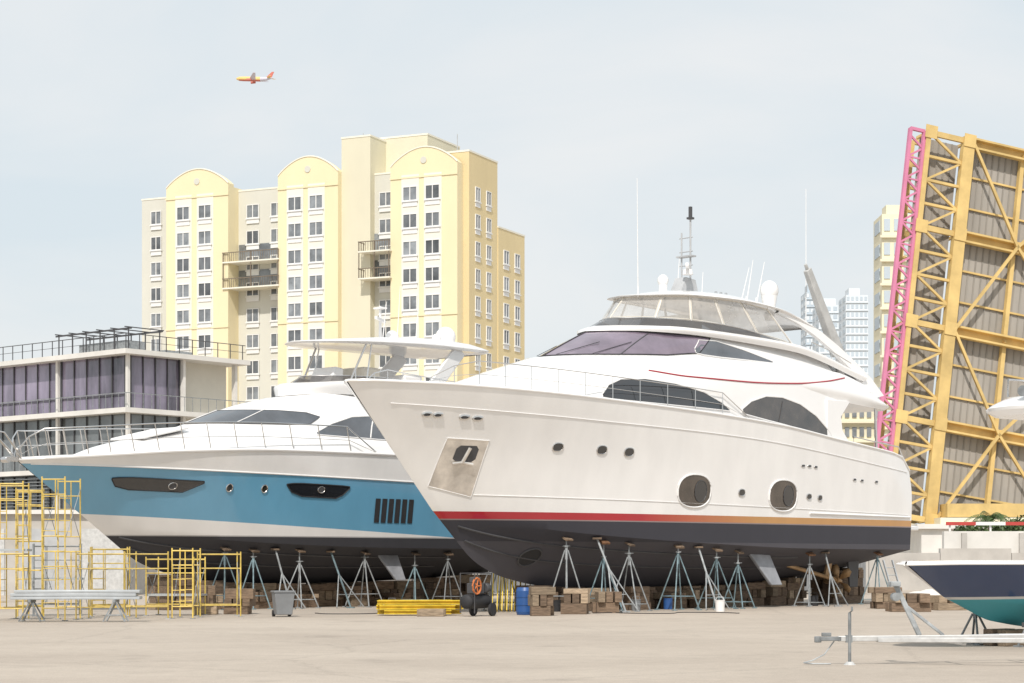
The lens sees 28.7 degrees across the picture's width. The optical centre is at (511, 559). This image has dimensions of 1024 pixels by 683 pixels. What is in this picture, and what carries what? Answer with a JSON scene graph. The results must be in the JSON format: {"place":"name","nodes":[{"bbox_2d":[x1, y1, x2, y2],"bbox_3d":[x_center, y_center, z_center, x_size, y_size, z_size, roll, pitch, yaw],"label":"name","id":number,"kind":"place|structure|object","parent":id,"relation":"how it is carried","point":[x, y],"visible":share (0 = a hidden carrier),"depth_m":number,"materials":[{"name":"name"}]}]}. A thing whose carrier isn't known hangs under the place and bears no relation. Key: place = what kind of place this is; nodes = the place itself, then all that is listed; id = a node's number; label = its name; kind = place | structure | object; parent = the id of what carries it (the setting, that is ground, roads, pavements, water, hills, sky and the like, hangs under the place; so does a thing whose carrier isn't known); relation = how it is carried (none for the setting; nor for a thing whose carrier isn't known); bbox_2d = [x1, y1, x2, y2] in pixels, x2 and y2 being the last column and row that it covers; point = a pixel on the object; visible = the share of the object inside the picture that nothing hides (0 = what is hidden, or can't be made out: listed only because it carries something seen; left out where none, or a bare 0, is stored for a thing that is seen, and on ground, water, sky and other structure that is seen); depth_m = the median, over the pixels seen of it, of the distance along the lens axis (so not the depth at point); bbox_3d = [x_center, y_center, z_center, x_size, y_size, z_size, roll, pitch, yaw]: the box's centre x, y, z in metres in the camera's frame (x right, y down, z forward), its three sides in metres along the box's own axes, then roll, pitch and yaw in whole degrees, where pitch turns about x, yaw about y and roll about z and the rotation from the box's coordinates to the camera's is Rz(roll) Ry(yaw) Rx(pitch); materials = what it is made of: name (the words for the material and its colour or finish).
{"place":"outdoors","nodes":[
{"label":"outdoors","id":0,"kind":"place"},
{"bbox_2d":[0,326,249,509],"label":"office building","id":1,"kind":"structure","parent":0,"point":[117,382],"depth_m":144.51,"materials":[{"name":"white paint"}]},
{"bbox_2d":[141,133,524,407],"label":"apartment building","id":2,"kind":"structure","parent":0,"point":[310,247],"depth_m":226.27,"materials":[{"name":"beige paint"}]},
{"bbox_2d":[175,206,190,225],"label":"window","id":3,"kind":"structure","parent":2,"relation":"in","point":[182,213],"depth_m":233.65,"materials":[{"name":"grey glass"}]},
{"bbox_2d":[175,232,190,251],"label":"window","id":4,"kind":"structure","parent":2,"relation":"in","point":[183,238],"depth_m":233.65,"materials":[{"name":"grey glass"}]},
{"bbox_2d":[175,258,190,277],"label":"window","id":5,"kind":"structure","parent":2,"relation":"in","point":[182,264],"depth_m":233.65,"materials":[{"name":"grey glass"}]},
{"bbox_2d":[197,204,211,223],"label":"window","id":6,"kind":"structure","parent":2,"relation":"in","point":[204,211],"depth_m":232.34,"materials":[{"name":"grey glass"}]},
{"bbox_2d":[197,230,211,249],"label":"window","id":7,"kind":"structure","parent":2,"relation":"in","point":[204,237],"depth_m":232.34,"materials":[{"name":"grey glass"}]},
{"bbox_2d":[197,256,211,275],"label":"window","id":8,"kind":"structure","parent":2,"relation":"in","point":[204,263],"depth_m":232.34,"materials":[{"name":"grey glass"}]},
{"bbox_2d":[197,282,211,301],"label":"window","id":9,"kind":"structure","parent":2,"relation":"in","point":[204,289],"depth_m":232.34,"materials":[{"name":"grey glass"}]},
{"bbox_2d":[197,308,211,327],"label":"window","id":10,"kind":"structure","parent":2,"relation":"in","point":[204,315],"depth_m":232.34,"materials":[{"name":"grey glass"}]},
{"bbox_2d":[239,243,276,260],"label":"balcony door","id":11,"kind":"structure","parent":2,"relation":"in","point":[262,246],"depth_m":231.80,"materials":[{"name":"grey glass"}]},
{"bbox_2d":[239,269,276,286],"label":"balcony door","id":12,"kind":"structure","parent":2,"relation":"in","point":[263,272],"depth_m":231.83,"materials":[{"name":"grey glass"}]},
{"bbox_2d":[287,196,302,216],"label":"window","id":13,"kind":"structure","parent":2,"relation":"in","point":[294,203],"depth_m":227.24,"materials":[{"name":"grey glass"}]},
{"bbox_2d":[287,223,302,242],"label":"window","id":14,"kind":"structure","parent":2,"relation":"in","point":[294,229],"depth_m":227.24,"materials":[{"name":"grey glass"}]},
{"bbox_2d":[287,249,302,269],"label":"window","id":15,"kind":"structure","parent":2,"relation":"in","point":[294,256],"depth_m":227.24,"materials":[{"name":"grey glass"}]},
{"bbox_2d":[287,276,302,295],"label":"window","id":16,"kind":"structure","parent":2,"relation":"in","point":[294,282],"depth_m":227.24,"materials":[{"name":"grey glass"}]},
{"bbox_2d":[287,302,302,322],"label":"window","id":17,"kind":"structure","parent":2,"relation":"in","point":[294,309],"depth_m":227.24,"materials":[{"name":"grey glass"}]},
{"bbox_2d":[287,356,302,375],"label":"window","id":18,"kind":"structure","parent":2,"relation":"in","point":[294,362],"depth_m":227.24,"materials":[{"name":"clear glass"}]},
{"bbox_2d":[308,194,323,214],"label":"window","id":19,"kind":"structure","parent":2,"relation":"in","point":[315,201],"depth_m":226.07,"materials":[{"name":"grey glass"}]},
{"bbox_2d":[308,221,323,241],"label":"window","id":20,"kind":"structure","parent":2,"relation":"in","point":[316,227],"depth_m":226.07,"materials":[{"name":"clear glass"}]},
{"bbox_2d":[308,248,323,267],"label":"window","id":21,"kind":"structure","parent":2,"relation":"in","point":[315,254],"depth_m":226.07,"materials":[{"name":"clear glass"}]},
{"bbox_2d":[308,274,323,294],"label":"window","id":22,"kind":"structure","parent":2,"relation":"in","point":[315,281],"depth_m":226.07,"materials":[{"name":"clear glass"}]},
{"bbox_2d":[308,301,323,321],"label":"window","id":23,"kind":"structure","parent":2,"relation":"in","point":[315,308],"depth_m":226.07,"materials":[{"name":"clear glass"}]},
{"bbox_2d":[401,295,416,315],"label":"window","id":24,"kind":"structure","parent":2,"relation":"in","point":[409,302],"depth_m":221.00,"materials":[{"name":"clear glass"}]},
{"bbox_2d":[401,186,417,206],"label":"window","id":25,"kind":"structure","parent":2,"relation":"in","point":[409,192],"depth_m":221.00,"materials":[{"name":"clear glass"}]},
{"bbox_2d":[401,213,417,233],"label":"window","id":26,"kind":"structure","parent":2,"relation":"in","point":[409,220],"depth_m":221.00,"materials":[{"name":"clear glass"}]},
{"bbox_2d":[401,240,417,261],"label":"window","id":27,"kind":"structure","parent":2,"relation":"in","point":[409,247],"depth_m":221.00,"materials":[{"name":"clear glass"}]},
{"bbox_2d":[401,268,417,288],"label":"window","id":28,"kind":"structure","parent":2,"relation":"in","point":[409,274],"depth_m":221.00,"materials":[{"name":"clear glass"}]},
{"bbox_2d":[424,184,440,204],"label":"window","id":29,"kind":"structure","parent":2,"relation":"in","point":[432,191],"depth_m":219.76,"materials":[{"name":"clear glass"}]},
{"bbox_2d":[424,211,440,232],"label":"window","id":30,"kind":"structure","parent":2,"relation":"in","point":[432,219],"depth_m":219.76,"materials":[{"name":"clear glass"}]},
{"bbox_2d":[424,239,440,259],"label":"window","id":31,"kind":"structure","parent":2,"relation":"in","point":[432,246],"depth_m":219.76,"materials":[{"name":"grey glass"}]},
{"bbox_2d":[424,266,440,286],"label":"window","id":32,"kind":"structure","parent":2,"relation":"in","point":[432,274],"depth_m":219.76,"materials":[{"name":"grey glass"}]},
{"bbox_2d":[424,294,440,314],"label":"window","id":33,"kind":"structure","parent":2,"relation":"in","point":[432,301],"depth_m":219.76,"materials":[{"name":"grey glass"}]},
{"bbox_2d":[0,590,1023,682],"bbox_3d":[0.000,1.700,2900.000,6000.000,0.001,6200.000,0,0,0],"label":"ground","id":34,"kind":"structure","parent":0,"point":[767,644],"depth_m":38.42,"materials":[{"name":"concrete"}]},
{"bbox_2d":[0,481,31,620],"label":"scaffold","id":35,"kind":"object","parent":34,"relation":"on","point":[22,485],"visible":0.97,"depth_m":55.63,"materials":[{"name":"metal"}]},
{"bbox_2d":[14,488,45,618],"bbox_3d":[-14.163,-0.200,58.763,0.890,3.800,1.540,0,0,-12],"label":"scaffold","id":36,"kind":"object","parent":34,"relation":"on","point":[17,491],"visible":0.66,"depth_m":58.09,"materials":[{"name":"metal"}]},
{"bbox_2d":[18,600,45,621],"bbox_3d":[-13.159,1.387,54.825,0.646,0.605,0.650,0,0,0],"label":"trestle","id":37,"kind":"object","parent":34,"relation":"on","point":[30,602],"visible":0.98,"depth_m":54.61,"materials":[{"name":"grey metal"}]},
{"bbox_2d":[10,590,141,599],"bbox_3d":[-11.948,0.950,54.891,3.500,0.260,0.600,0,0,-3],"label":"plank stack","id":38,"kind":"object","parent":37,"relation":"on","point":[75,594],"visible":1,"depth_m":54.60,"materials":[{"name":"metal"}]},
{"bbox_2d":[31,543,83,615],"bbox_3d":[-13.939,0.600,61.261,1.600,2.200,1.340,0,0,-15],"label":"scaffold","id":39,"kind":"object","parent":34,"relation":"on","point":[33,578],"visible":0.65,"depth_m":60.77,"materials":[{"name":"yellow metal"}]},
{"bbox_2d":[41,476,82,620],"bbox_3d":[-12.794,-0.320,56.782,0.790,4.040,1.740,0,0,3],"label":"scaffold","id":40,"kind":"object","parent":34,"relation":"on","point":[65,606],"visible":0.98,"depth_m":56.30,"materials":[{"name":"metal"}]},
{"bbox_2d":[0,510,156,594],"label":"concrete ramp","id":41,"kind":"object","parent":34,"relation":"on","point":[93,536],"visible":0.28,"depth_m":95.94,"materials":[{"name":"concrete"}]},
{"bbox_2d":[73,551,137,619],"bbox_3d":[-11.682,0.725,57.600,1.540,1.950,1.440,0,0,4],"label":"scaffold","id":42,"kind":"object","parent":34,"relation":"on","point":[89,568],"visible":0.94,"depth_m":56.99,"materials":[{"name":"metal"}]},
{"bbox_2d":[87,547,132,616],"bbox_3d":[-12.107,0.650,60.215,1.300,2.100,1.340,0,0,-14],"label":"scaffold","id":43,"kind":"object","parent":34,"relation":"on","point":[92,578],"visible":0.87,"depth_m":59.67,"materials":[{"name":"metal"}]},
{"bbox_2d":[123,551,170,618],"bbox_3d":[-10.661,0.725,58.298,1.390,1.950,1.540,0,0,-10],"label":"scaffold","id":44,"kind":"object","parent":34,"relation":"on","point":[167,605],"visible":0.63,"depth_m":57.69,"materials":[{"name":"metal"}]},
{"bbox_2d":[147,574,194,609],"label":"timber block stack","id":45,"kind":"object","parent":34,"relation":"on","point":[162,586],"visible":0.59,"depth_m":68.20,"materials":[{"name":"wood"}]},
{"bbox_2d":[143,557,207,615],"bbox_3d":[-10.337,0.800,61.490,1.700,1.800,1.340,0,0,8],"label":"scaffold","id":46,"kind":"object","parent":34,"relation":"on","point":[158,594],"visible":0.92,"depth_m":61.04,"materials":[{"name":"metal"}]},
{"bbox_2d":[171,548,200,618],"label":"scaffold","id":47,"kind":"object","parent":34,"relation":"on","point":[179,568],"visible":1,"depth_m":57.99,"materials":[{"name":"metal"}]},
{"bbox_2d":[194,586,217,614],"bbox_3d":[-9.553,1.248,62.502,0.729,0.897,0.745,0,0,0],"label":"timber block stack","id":48,"kind":"object","parent":34,"relation":"on","point":[211,597],"visible":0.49,"depth_m":62.20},
{"bbox_2d":[196,552,242,616],"bbox_3d":[-8.841,0.725,60.309,1.340,1.950,1.540,0,0,-12],"label":"scaffold","id":49,"kind":"object","parent":34,"relation":"on","point":[238,580],"visible":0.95,"depth_m":59.73,"materials":[{"name":"metal"}]},
{"bbox_2d":[212,547,236,609],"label":"boat stand","id":50,"kind":"object","parent":34,"relation":"on","point":[224,557],"visible":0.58,"depth_m":68.54,"materials":[{"name":"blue metal"}]},
{"bbox_2d":[0,286,489,582],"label":"yacht","id":51,"kind":"object","parent":50,"relation":"on","point":[312,467],"visible":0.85,"depth_m":69.74,"materials":[{"name":"blue paint"}]},
{"bbox_2d":[111,477,204,492],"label":"hull window","id":52,"kind":"structure","parent":51,"relation":"in","point":[127,483],"depth_m":65.98,"materials":[{"name":"black glass"}]},
{"bbox_2d":[287,483,349,498],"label":"hull window","id":53,"kind":"structure","parent":51,"relation":"in","point":[300,489],"depth_m":70.05,"materials":[{"name":"black glass"}]},
{"bbox_2d":[316,416,384,439],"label":"side window","id":54,"kind":"structure","parent":51,"relation":"in","point":[361,425],"depth_m":71.96,"materials":[{"name":"grey glass"}]},
{"bbox_2d":[224,588,255,613],"bbox_3d":[-8.543,1.298,62.981,0.986,0.797,0.851,0,0,6],"label":"timber block stack","id":55,"kind":"object","parent":34,"relation":"on","point":[248,600],"visible":0.91,"depth_m":62.60,"materials":[{"name":"wood"}]},
{"bbox_2d":[270,590,295,616],"bbox_3d":[-6.879,1.310,60.028,0.640,0.780,0.699,0,0,-17],"label":"trash bin","id":56,"kind":"object","parent":34,"relation":"on","point":[283,602],"visible":1,"depth_m":59.75,"materials":[{"name":"grey plastic"}]},
{"bbox_2d":[287,549,320,608],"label":"boat stand","id":57,"kind":"object","parent":34,"relation":"on","point":[299,566],"visible":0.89,"depth_m":70.36,"materials":[{"name":"grey metal"}]},
{"bbox_2d":[301,584,326,606],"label":"timber block stack","id":58,"kind":"object","parent":34,"relation":"on","point":[320,589],"visible":0.41,"depth_m":72.70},
{"bbox_2d":[306,583,347,605],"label":"timber block stack","id":59,"kind":"object","parent":34,"relation":"on","point":[331,595],"visible":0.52,"depth_m":73.29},
{"bbox_2d":[336,586,369,605],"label":"timber block stack","id":60,"kind":"object","parent":34,"relation":"on","point":[353,600],"visible":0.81,"depth_m":73.29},
{"bbox_2d":[342,551,381,606],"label":"boat stand","id":61,"kind":"object","parent":34,"relation":"on","point":[364,561],"visible":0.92,"depth_m":72.35,"materials":[{"name":"grey metal"}]},
{"bbox_2d":[361,581,396,604],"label":"timber block stack","id":62,"kind":"object","parent":34,"relation":"on","point":[385,586],"visible":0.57,"depth_m":75.12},
{"bbox_2d":[394,581,420,598],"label":"timber block stack","id":63,"kind":"object","parent":34,"relation":"on","point":[399,586],"visible":0.38,"depth_m":75.95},
{"bbox_2d":[376,600,462,613],"bbox_3d":[-2.841,1.445,61.523,2.673,0.430,0.760,0,0,-6],"label":"beam stack","id":64,"kind":"object","parent":34,"relation":"on","point":[407,606],"visible":0.84,"depth_m":61.18,"materials":[{"name":"yellow paint"}]},
{"bbox_2d":[416,577,458,599],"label":"timber block stack","id":65,"kind":"object","parent":34,"relation":"on","point":[430,584],"visible":0.63,"depth_m":77.46,"materials":[{"name":"wood"}]},
{"bbox_2d":[455,574,493,599],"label":"timber block stack","id":66,"kind":"object","parent":34,"relation":"on","point":[464,580],"visible":0.31,"depth_m":78.99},
{"bbox_2d":[460,573,496,615],"bbox_3d":[-1.089,1.043,60.500,0.760,1.314,1.336,0,0,30],"label":"air compressor","id":67,"kind":"object","parent":34,"relation":"on","point":[474,599],"visible":1,"depth_m":60.33,"materials":[{"name":"black metal"}]},
{"bbox_2d":[515,586,529,614],"bbox_3d":[0.403,1.255,62.000,0.590,0.870,0.590,0,0,0],"label":"barrel","id":68,"kind":"object","parent":34,"relation":"on","point":[521,604],"visible":0.68,"depth_m":61.75,"materials":[{"name":"blue plastic"}]},
{"bbox_2d":[528,587,555,615],"bbox_3d":[0.914,1.258,61.010,0.798,0.877,0.773,0,0,-11],"label":"timber block stack","id":69,"kind":"object","parent":34,"relation":"on","point":[540,601],"visible":1,"depth_m":60.68,"materials":[{"name":"wood"}]},
{"bbox_2d":[553,537,589,611],"bbox_3d":[1.766,0.448,64.930,1.076,2.504,1.076,0,0,45],"label":"boat stand","id":70,"kind":"object","parent":34,"relation":"on","point":[566,550],"visible":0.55,"depth_m":64.91,"materials":[{"name":"grey metal"}]},
{"bbox_2d":[344,190,917,596],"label":"yacht","id":71,"kind":"object","parent":70,"relation":"on","point":[708,421],"visible":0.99,"depth_m":67.64,"materials":[{"name":"white paint"}]},
{"bbox_2d":[602,378,729,411],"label":"side window","id":72,"kind":"structure","parent":71,"relation":"in","point":[624,384],"depth_m":66.34,"materials":[{"name":"grey glass"}]},
{"bbox_2d":[677,474,711,507],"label":"hull window","id":73,"kind":"structure","parent":71,"relation":"in","point":[686,486],"depth_m":67.80,"materials":[{"name":"brown glass"}]},
{"bbox_2d":[694,339,772,362],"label":"pilothouse window","id":74,"kind":"structure","parent":71,"relation":"in","point":[713,348],"depth_m":70.24,"materials":[{"name":"grey glass"}]},
{"bbox_2d":[769,479,797,511],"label":"hull window","id":75,"kind":"structure","parent":71,"relation":"in","point":[776,491],"depth_m":71.24,"materials":[{"name":"brown glass"}]},
{"bbox_2d":[741,395,832,436],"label":"side window","id":76,"kind":"structure","parent":71,"relation":"in","point":[767,408],"depth_m":71.33,"materials":[{"name":"grey glass"}]},
{"bbox_2d":[561,588,589,613],"bbox_3d":[2.005,1.298,63.046,0.862,0.797,0.851,0,0,8],"label":"timber block stack","id":77,"kind":"object","parent":34,"relation":"on","point":[576,600],"visible":1,"depth_m":62.65,"materials":[{"name":"wood"}]},
{"bbox_2d":[592,591,621,612],"bbox_3d":[3.053,1.359,64.444,0.861,0.677,0.946,0,0,-5],"label":"timber block stack","id":78,"kind":"object","parent":34,"relation":"on","point":[607,601],"visible":0.97,"depth_m":64.11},
{"bbox_2d":[609,586,650,609],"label":"timber block stack","id":79,"kind":"object","parent":34,"relation":"on","point":[629,590],"visible":0.63,"depth_m":68.19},
{"bbox_2d":[617,542,652,611],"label":"boat stand","id":80,"kind":"object","parent":34,"relation":"on","point":[628,559],"visible":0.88,"depth_m":66.44,"materials":[{"name":"grey metal"}]},
{"bbox_2d":[653,592,686,608],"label":"timber block stack","id":81,"kind":"object","parent":34,"relation":"on","point":[656,596],"visible":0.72,"depth_m":69.69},
{"bbox_2d":[654,544,701,610],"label":"boat stand","id":82,"kind":"object","parent":34,"relation":"on","point":[680,546],"visible":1,"depth_m":67.84,"materials":[{"name":"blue metal"}]},
{"bbox_2d":[681,590,710,607],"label":"timber block stack","id":83,"kind":"object","parent":34,"relation":"on","point":[691,602],"visible":0.56,"depth_m":70.81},
{"bbox_2d":[694,548,738,608],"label":"boat stand","id":84,"kind":"object","parent":34,"relation":"on","point":[716,562],"visible":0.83,"depth_m":69.30,"materials":[{"name":"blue metal"}]},
{"bbox_2d":[716,584,746,605],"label":"timber block stack","id":85,"kind":"object","parent":34,"relation":"on","point":[738,594],"visible":0.37,"depth_m":73.38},
{"bbox_2d":[724,550,756,608],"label":"boat stand","id":86,"kind":"object","parent":34,"relation":"on","point":[738,563],"visible":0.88,"depth_m":70.29,"materials":[{"name":"grey metal"}]},
{"bbox_2d":[732,582,765,605],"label":"timber block stack","id":87,"kind":"object","parent":34,"relation":"on","point":[757,590],"visible":0.48,"depth_m":74.44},
{"bbox_2d":[754,580,786,604],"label":"timber block stack","id":88,"kind":"object","parent":34,"relation":"on","point":[776,594],"visible":0.51,"depth_m":75.15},
{"bbox_2d":[780,578,806,604],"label":"timber block stack","id":89,"kind":"object","parent":34,"relation":"on","point":[793,585],"visible":0.51,"depth_m":76.17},
{"bbox_2d":[791,552,827,606],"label":"boat stand","id":90,"kind":"object","parent":34,"relation":"on","point":[809,568],"visible":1,"depth_m":73.28,"materials":[{"name":"grey metal"}]},
{"bbox_2d":[809,570,849,603],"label":"timber block stack","id":91,"kind":"object","parent":34,"relation":"on","point":[823,588],"visible":0.56,"depth_m":78.36,"materials":[{"name":"wood"}]},
{"bbox_2d":[839,568,863,602],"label":"timber block stack","id":92,"kind":"object","parent":34,"relation":"on","point":[855,594],"visible":0.33,"depth_m":79.24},
{"bbox_2d":[868,587,901,608],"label":"timber block stack","id":93,"kind":"object","parent":34,"relation":"on","point":[879,597],"visible":0.7,"depth_m":69.60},
{"bbox_2d":[885,593,930,611],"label":"timber block stack","id":94,"kind":"object","parent":34,"relation":"on","point":[918,602],"visible":0.82,"depth_m":65.46,"materials":[{"name":"wood"}]},
{"bbox_2d":[803,581,1023,664],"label":"boat trailer","id":95,"kind":"object","parent":34,"relation":"on","point":[918,637],"visible":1,"depth_m":32.49,"materials":[{"name":"metal"}]},
{"bbox_2d":[930,595,966,609],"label":"timber block stack","id":96,"kind":"object","parent":34,"relation":"on","point":[938,602],"visible":0.56,"depth_m":67.53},
{"bbox_2d":[942,522,1023,552],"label":"barrier","id":97,"kind":"object","parent":34,"relation":"on","point":[1013,541],"visible":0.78,"depth_m":118.00,"materials":[{"name":"white paint"}]},
{"bbox_2d":[983,628,1023,645],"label":"timber block stack","id":98,"kind":"object","parent":34,"relation":"on","point":[1003,631],"visible":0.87,"depth_m":39.45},
{"bbox_2d":[1013,630,1023,646],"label":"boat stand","id":99,"kind":"object","parent":34,"relation":"on","point":[1018,645],"visible":0.62,"depth_m":39.03,"materials":[{"name":"grey metal"}]},
{"bbox_2d":[896,379,1023,625],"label":"motorboat","id":100,"kind":"object","parent":99,"relation":"on","point":[991,590],"visible":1,"depth_m":38.45,"materials":[{"name":"blue paint"}]},
{"bbox_2d":[0,0,1023,523],"label":"sky","id":101,"kind":"structure","parent":0,"point":[782,126],"materials":[{"name":"white"}]},
{"bbox_2d":[157,548,1023,589],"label":"river wall","id":102,"kind":"structure","parent":0,"point":[908,580],"depth_m":112.00,"materials":[{"name":"concrete"}]},
{"bbox_2d":[801,285,814,349],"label":"tower block","id":103,"kind":"structure","parent":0,"point":[807,306],"depth_m":900.00,"materials":[{"name":"white concrete"}]},
{"bbox_2d":[812,298,838,359],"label":"tower block","id":104,"kind":"structure","parent":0,"point":[832,307],"depth_m":830.00,"materials":[{"name":"white concrete"}]},
{"bbox_2d":[839,288,868,373],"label":"tower block","id":105,"kind":"structure","parent":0,"point":[853,320],"depth_m":800.00,"materials":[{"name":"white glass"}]},
{"bbox_2d":[841,411,877,446],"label":"building","id":106,"kind":"structure","parent":0,"point":[860,424],"depth_m":190.00,"materials":[{"name":"paint"}]},
{"bbox_2d":[874,205,911,523],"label":"tower block","id":107,"kind":"structure","parent":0,"point":[885,227],"depth_m":260.00,"materials":[{"name":"paint"}]},
{"bbox_2d":[874,124,1023,552],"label":"bascule bridge","id":108,"kind":"structure","parent":0,"point":[975,465],"depth_m":153.39,"materials":[{"name":"paint"}]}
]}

